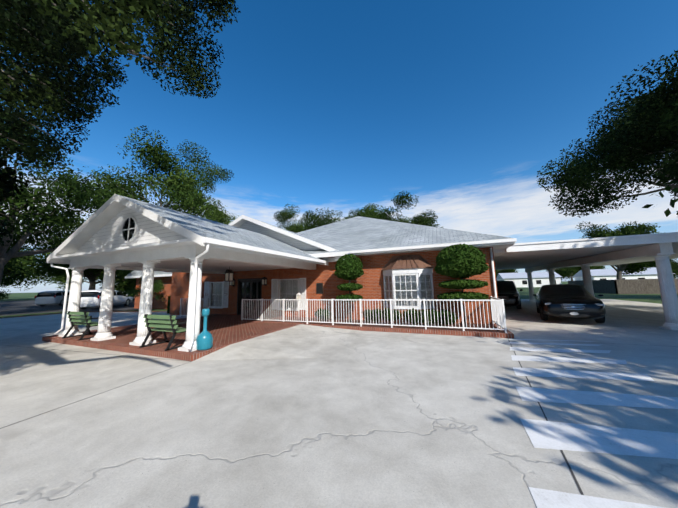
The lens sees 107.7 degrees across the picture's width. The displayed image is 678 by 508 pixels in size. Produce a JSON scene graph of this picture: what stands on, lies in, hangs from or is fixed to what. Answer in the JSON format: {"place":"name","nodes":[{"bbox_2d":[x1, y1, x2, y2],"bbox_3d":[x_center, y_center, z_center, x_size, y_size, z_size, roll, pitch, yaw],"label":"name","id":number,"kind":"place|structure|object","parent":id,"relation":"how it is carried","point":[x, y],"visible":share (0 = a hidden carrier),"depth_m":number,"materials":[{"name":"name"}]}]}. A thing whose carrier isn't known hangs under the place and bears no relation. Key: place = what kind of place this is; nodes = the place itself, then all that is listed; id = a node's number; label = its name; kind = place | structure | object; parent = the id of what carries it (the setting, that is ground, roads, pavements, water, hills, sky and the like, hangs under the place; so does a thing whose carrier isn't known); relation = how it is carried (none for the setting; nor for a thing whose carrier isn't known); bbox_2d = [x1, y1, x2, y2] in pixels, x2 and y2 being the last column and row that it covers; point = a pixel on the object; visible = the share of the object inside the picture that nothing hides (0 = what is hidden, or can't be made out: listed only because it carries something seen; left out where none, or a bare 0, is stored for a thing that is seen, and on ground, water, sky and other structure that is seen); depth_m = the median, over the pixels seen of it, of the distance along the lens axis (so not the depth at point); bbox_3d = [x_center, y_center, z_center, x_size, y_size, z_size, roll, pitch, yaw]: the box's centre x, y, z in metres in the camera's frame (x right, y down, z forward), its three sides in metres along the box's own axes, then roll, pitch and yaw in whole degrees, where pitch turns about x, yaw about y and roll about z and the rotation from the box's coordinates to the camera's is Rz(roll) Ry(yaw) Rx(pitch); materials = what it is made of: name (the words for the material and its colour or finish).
{"place":"outdoors","nodes":[
{"label":"outdoors","id":0,"kind":"place"},
{"bbox_2d":[0,299,138,315],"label":"asphalt parking lot","id":1,"kind":"structure","parent":0,"point":[18,307],"depth_m":24.83,"materials":[{"name":"grey asphalt"}]},
{"bbox_2d":[35,291,69,305],"bbox_3d":[-33.848,5.379,30.391,2.385,1.767,5.079,1,-8,-14],"label":"white suv","id":2,"kind":"object","parent":1,"relation":"on","point":[43,298],"visible":0.6,"depth_m":28.18,"materials":[{"name":"white metal"}]},
{"bbox_2d":[80,290,132,308],"bbox_3d":[-22.602,4.348,24.182,2.385,1.767,5.079,0,-7,-10],"label":"white suv","id":3,"kind":"object","parent":1,"relation":"on","point":[90,298],"visible":0.62,"depth_m":22.00,"materials":[{"name":"white metal"}]},
{"bbox_2d":[167,295,170,313],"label":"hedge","id":4,"kind":"object","parent":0,"point":[168,311],"depth_m":17.05,"materials":[{"name":"green plant"}]},
{"bbox_2d":[0,281,677,318],"bbox_3d":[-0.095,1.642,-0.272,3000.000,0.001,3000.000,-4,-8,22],"label":"terrain","id":5,"kind":"structure","parent":0,"point":[647,298],"depth_m":25.96,"materials":[{"name":"green plant"}]},
{"bbox_2d":[1,246,39,286],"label":"tree","id":6,"kind":"object","parent":5,"relation":"on","point":[20,260],"visible":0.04,"depth_m":79.99,"materials":[{"name":"green plant"}]},
{"bbox_2d":[0,256,47,299],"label":"tree","id":7,"kind":"object","parent":5,"relation":"on","point":[6,280],"depth_m":54.92,"materials":[{"name":"green plant"}]},
{"bbox_2d":[0,106,136,283],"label":"tree","id":8,"kind":"object","parent":5,"relation":"on","point":[64,182],"depth_m":17.94,"materials":[{"name":"green plant"}]},
{"bbox_2d":[38,274,103,290],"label":"tree","id":9,"kind":"object","parent":5,"relation":"on","point":[62,280],"depth_m":65.94,"materials":[{"name":"green plant"}]},
{"bbox_2d":[0,311,163,318],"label":"curb","id":10,"kind":"structure","parent":5,"relation":"on","point":[82,311],"depth_m":18.87,"materials":[{"name":"grey concrete"}]},
{"bbox_2d":[125,276,166,300],"bbox_3d":[-14.637,3.071,18.845,2.307,2.929,3.034,-4,-8,22],"label":"small tree","id":11,"kind":"object","parent":10,"relation":"on","point":[133,292],"depth_m":18.99,"materials":[{"name":"green plant"}]},
{"bbox_2d":[38,246,135,295],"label":"tree","id":12,"kind":"object","parent":5,"relation":"on","point":[124,286],"depth_m":40.53,"materials":[{"name":"green plant"}]},
{"bbox_2d":[2,125,236,284],"bbox_3d":[-23.786,-5.786,32.932,26.256,24.512,21.366,-4,-8,22],"label":"tree","id":13,"kind":"object","parent":5,"relation":"on","point":[186,191],"depth_m":27.00,"materials":[{"name":"green plant"}]},
{"bbox_2d":[273,204,316,232],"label":"tree","id":14,"kind":"object","parent":5,"relation":"on","point":[288,214],"depth_m":55.15,"materials":[{"name":"green plant"}]},
{"bbox_2d":[294,207,352,232],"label":"tree","id":15,"kind":"object","parent":5,"relation":"on","point":[322,220],"depth_m":44.14,"materials":[{"name":"green plant"}]},
{"bbox_2d":[0,299,677,507],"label":"concrete drive","id":16,"kind":"object","parent":5,"relation":"on","point":[368,419],"depth_m":3.07,"materials":[{"name":"grey concrete"}]},
{"bbox_2d":[125,270,171,308],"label":"building wing","id":17,"kind":"structure","parent":16,"relation":"on","point":[165,278],"depth_m":21.35,"materials":[{"name":"brick"}]},
{"bbox_2d":[42,194,327,360],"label":"portico","id":18,"kind":"structure","parent":16,"relation":"on","point":[112,234],"depth_m":7.81,"materials":[{"name":"paint"}]},
{"bbox_2d":[62,311,98,339],"bbox_3d":[-8.449,2.343,8.302,1.250,0.878,0.740,-4,-8,22],"label":"bench","id":19,"kind":"object","parent":18,"relation":"on","point":[86,319],"visible":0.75,"depth_m":8.14,"materials":[{"name":"green wood"}]},
{"bbox_2d":[139,314,186,350],"bbox_3d":[-4.663,2.065,6.754,1.250,0.878,0.740,-4,-8,22],"label":"bench","id":20,"kind":"object","parent":18,"relation":"on","point":[167,325],"visible":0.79,"depth_m":6.59,"materials":[{"name":"green wood"}]},
{"bbox_2d":[196,308,212,350],"bbox_3d":[-3.444,1.918,6.371,0.374,1.000,0.374,-4,-8,22],"label":"ash urn","id":21,"kind":"object","parent":18,"relation":"on","point":[204,340],"visible":0.98,"depth_m":6.25,"materials":[{"name":"teal plastic"}]},
{"bbox_2d":[296,293,300,318],"bbox_3d":[-1.933,2.505,11.895,0.194,1.256,0.194,-4,-8,22],"label":"sign","id":22,"kind":"object","parent":18,"relation":"on","point":[298,295],"visible":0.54,"depth_m":11.88,"materials":[{"name":"white metal"}]},
{"bbox_2d":[194,324,360,360],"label":"concrete ramp","id":23,"kind":"structure","parent":16,"relation":"on","point":[303,341],"depth_m":6.86,"materials":[{"name":"grey concrete"}]},
{"bbox_2d":[169,221,497,323],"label":"building","id":24,"kind":"structure","parent":16,"relation":"on","point":[220,293],"depth_m":12.65,"materials":[{"name":"brick"}]},
{"bbox_2d":[224,267,322,293],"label":"wall fixtures","id":25,"kind":"object","parent":24,"relation":"attached to","point":[229,274],"depth_m":12.23,"materials":[{"name":"black metal"}]},
{"bbox_2d":[170,215,516,272],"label":"roof","id":26,"kind":"structure","parent":24,"relation":"on","point":[360,236],"depth_m":12.08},
{"bbox_2d":[381,254,434,323],"bbox_3d":[2.880,1.474,10.477,2.258,2.941,0.940,-4,-8,22],"label":"bay window","id":27,"kind":"structure","parent":24,"relation":"attached to","point":[406,277],"depth_m":10.25,"materials":[{"name":"wood"}]},
{"bbox_2d":[0,338,676,494],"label":"slab joints","id":28,"kind":"object","parent":16,"relation":"in","point":[574,477],"depth_m":3.37,"materials":[{"name":"grey concrete"}]},
{"bbox_2d":[240,319,513,338],"bbox_3d":[0.717,2.893,10.295,10.550,0.170,2.120,-4,-8,22],"label":"planting bed","id":29,"kind":"object","parent":16,"relation":"on","point":[449,331],"depth_m":8.89,"materials":[{"name":"brick"}]},
{"bbox_2d":[314,308,330,319],"bbox_3d":[-0.736,2.729,11.283,0.838,0.574,0.657,-4,-8,22],"label":"shrub","id":30,"kind":"object","parent":29,"relation":"in","point":[322,312],"depth_m":11.11,"materials":[{"name":"green plant"}]},
{"bbox_2d":[179,296,506,332],"bbox_3d":[-1.514,2.511,11.355,15.130,1.030,1.980,-4,-8,22],"label":"railing","id":31,"kind":"object","parent":29,"relation":"on","point":[498,312],"visible":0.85,"depth_m":9.13,"materials":[{"name":"white metal"}]},
{"bbox_2d":[334,254,363,321],"bbox_3d":[0.460,1.462,10.854,1.351,2.968,1.272,-4,-8,22],"label":"topiary","id":32,"kind":"object","parent":29,"relation":"on","point":[347,275],"depth_m":10.58,"materials":[{"name":"green plant"}]},
{"bbox_2d":[361,308,382,322],"bbox_3d":[1.384,2.494,9.991,0.939,0.621,0.695,-4,-8,22],"label":"shrub","id":33,"kind":"object","parent":29,"relation":"in","point":[375,313],"depth_m":9.82,"materials":[{"name":"green plant"}]},
{"bbox_2d":[381,308,401,321],"bbox_3d":[2.018,2.377,9.690,0.936,0.587,0.671,-4,-8,22],"label":"shrub","id":34,"kind":"object","parent":29,"relation":"in","point":[396,311],"depth_m":9.53,"materials":[{"name":"green plant"}]},
{"bbox_2d":[403,308,418,324],"bbox_3d":[2.758,2.360,9.423,0.807,0.601,0.797,-4,-8,22],"label":"shrub","id":35,"kind":"object","parent":29,"relation":"in","point":[414,318],"depth_m":9.19,"materials":[{"name":"green plant"}]},
{"bbox_2d":[415,309,439,324],"bbox_3d":[3.288,2.313,9.120,0.964,0.560,0.671,1,-8,-15],"label":"shrub","id":36,"kind":"object","parent":29,"relation":"in","point":[433,312],"depth_m":8.96,"materials":[{"name":"green plant"}]},
{"bbox_2d":[435,308,457,324],"bbox_3d":[3.863,2.289,9.012,0.966,0.647,0.694,-10,-11,50],"label":"shrub","id":37,"kind":"object","parent":29,"relation":"in","point":[446,316],"depth_m":8.81,"materials":[{"name":"green plant"}]},
{"bbox_2d":[434,243,488,326],"bbox_3d":[4.498,1.120,9.043,1.848,3.018,1.636,-4,-8,22],"label":"topiary","id":38,"kind":"object","parent":29,"relation":"on","point":[462,272],"depth_m":8.66,"materials":[{"name":"green plant"}]},
{"bbox_2d":[496,280,522,308],"bbox_3d":[11.124,2.716,17.043,2.385,1.787,5.629,-6,-9,33],"label":"car","id":39,"kind":"object","parent":16,"relation":"on","point":[507,292],"visible":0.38,"depth_m":14.94,"materials":[{"name":"black metal"}]},
{"bbox_2d":[533,284,605,322],"bbox_3d":[10.352,2.151,11.425,2.288,1.515,5.176,-6,-9,36],"label":"black sedan","id":40,"kind":"object","parent":16,"relation":"on","point":[577,301],"visible":1,"depth_m":9.76,"materials":[{"name":"black metal"}]},
{"bbox_2d":[493,232,677,329],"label":"carport","id":41,"kind":"object","parent":16,"relation":"on","point":[659,249],"visible":0.79,"depth_m":9.58,"materials":[{"name":"white paint"}]},
{"bbox_2d":[507,339,677,507],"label":"road markings","id":42,"kind":"object","parent":16,"relation":"on","point":[585,438],"depth_m":2.77,"materials":[{"name":"paint"}]},
{"bbox_2d":[642,99,677,216],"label":"shade tree","id":43,"kind":"object","parent":16,"relation":"on","point":[667,212],"visible":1,"depth_m":8.33,"materials":[{"name":"green plant"}]},
{"bbox_3d":[-13.147,-5.663,-1.491,21.564,15.658,21.237,-4,-8,22],"label":"oak tree trunk","id":44,"kind":"object","parent":16,"relation":"on","visible":0},
{"bbox_2d":[0,55,119,106],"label":"oak tree leaves","id":45,"kind":"object","parent":44,"relation":"attached to","point":[100,92],"visible":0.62,"depth_m":6.68,"materials":[{"name":"green plant"}]},
{"bbox_2d":[0,0,240,245],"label":"oak tree","id":46,"kind":"object","parent":44,"relation":"attached to","point":[62,36],"depth_m":4.68,"materials":[{"name":"green plant"}]},
{"bbox_2d":[348,207,392,219],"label":"tree","id":47,"kind":"object","parent":5,"relation":"on","point":[359,211],"depth_m":56.53,"materials":[{"name":"green plant"}]},
{"bbox_2d":[345,203,401,220],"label":"tree","id":48,"kind":"object","parent":5,"relation":"on","point":[380,214],"depth_m":45.60,"materials":[{"name":"green plant"}]},
{"bbox_2d":[379,191,418,223],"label":"tree","id":49,"kind":"object","parent":5,"relation":"on","point":[406,199],"depth_m":49.52,"materials":[{"name":"green plant"}]},
{"bbox_2d":[412,209,441,275],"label":"tree","id":50,"kind":"object","parent":5,"relation":"on","point":[420,219],"visible":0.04,"depth_m":46.46,"materials":[{"name":"green plant"}]},
{"bbox_2d":[495,269,518,280],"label":"tree","id":51,"kind":"object","parent":5,"relation":"on","point":[507,271],"depth_m":124.36,"materials":[{"name":"green plant"}]},
{"bbox_2d":[546,266,596,280],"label":"tree","id":52,"kind":"object","parent":5,"relation":"on","point":[563,272],"depth_m":91.43,"materials":[{"name":"green plant"}]},
{"bbox_2d":[565,266,604,279],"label":"tree","id":53,"kind":"object","parent":5,"relation":"on","point":[599,267],"visible":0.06,"depth_m":110.82,"materials":[{"name":"green plant"}]},
{"bbox_2d":[568,278,677,293],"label":"fence","id":54,"kind":"object","parent":5,"relation":"on","point":[636,286],"visible":0.7,"depth_m":28.98,"materials":[{"name":"brown wood"}]},
{"bbox_2d":[575,221,674,279],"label":"tree","id":55,"kind":"object","parent":5,"relation":"on","point":[638,267],"depth_m":44.82,"materials":[{"name":"green plant"}]},
{"bbox_2d":[647,258,677,277],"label":"tree","id":56,"kind":"object","parent":5,"relation":"on","point":[674,265],"visible":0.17,"depth_m":84.76,"materials":[{"name":"green plant"}]},
{"bbox_2d":[0,0,677,292],"label":"sky","id":57,"kind":"structure","parent":0,"point":[458,106],"materials":[{"name":"blue"}]},
{"bbox_2d":[496,272,561,286],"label":"house","id":58,"kind":"structure","parent":0,"point":[539,279],"depth_m":75.84,"materials":[{"name":"white paint"}]},
{"bbox_2d":[536,50,677,217],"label":"tree","id":59,"kind":"object","parent":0,"point":[643,120],"depth_m":17.75,"materials":[{"name":"green plant"}]},
{"bbox_2d":[573,267,674,280],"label":"house","id":60,"kind":"structure","parent":0,"point":[611,274],"depth_m":62.43,"materials":[{"name":"white paint"}]}
]}

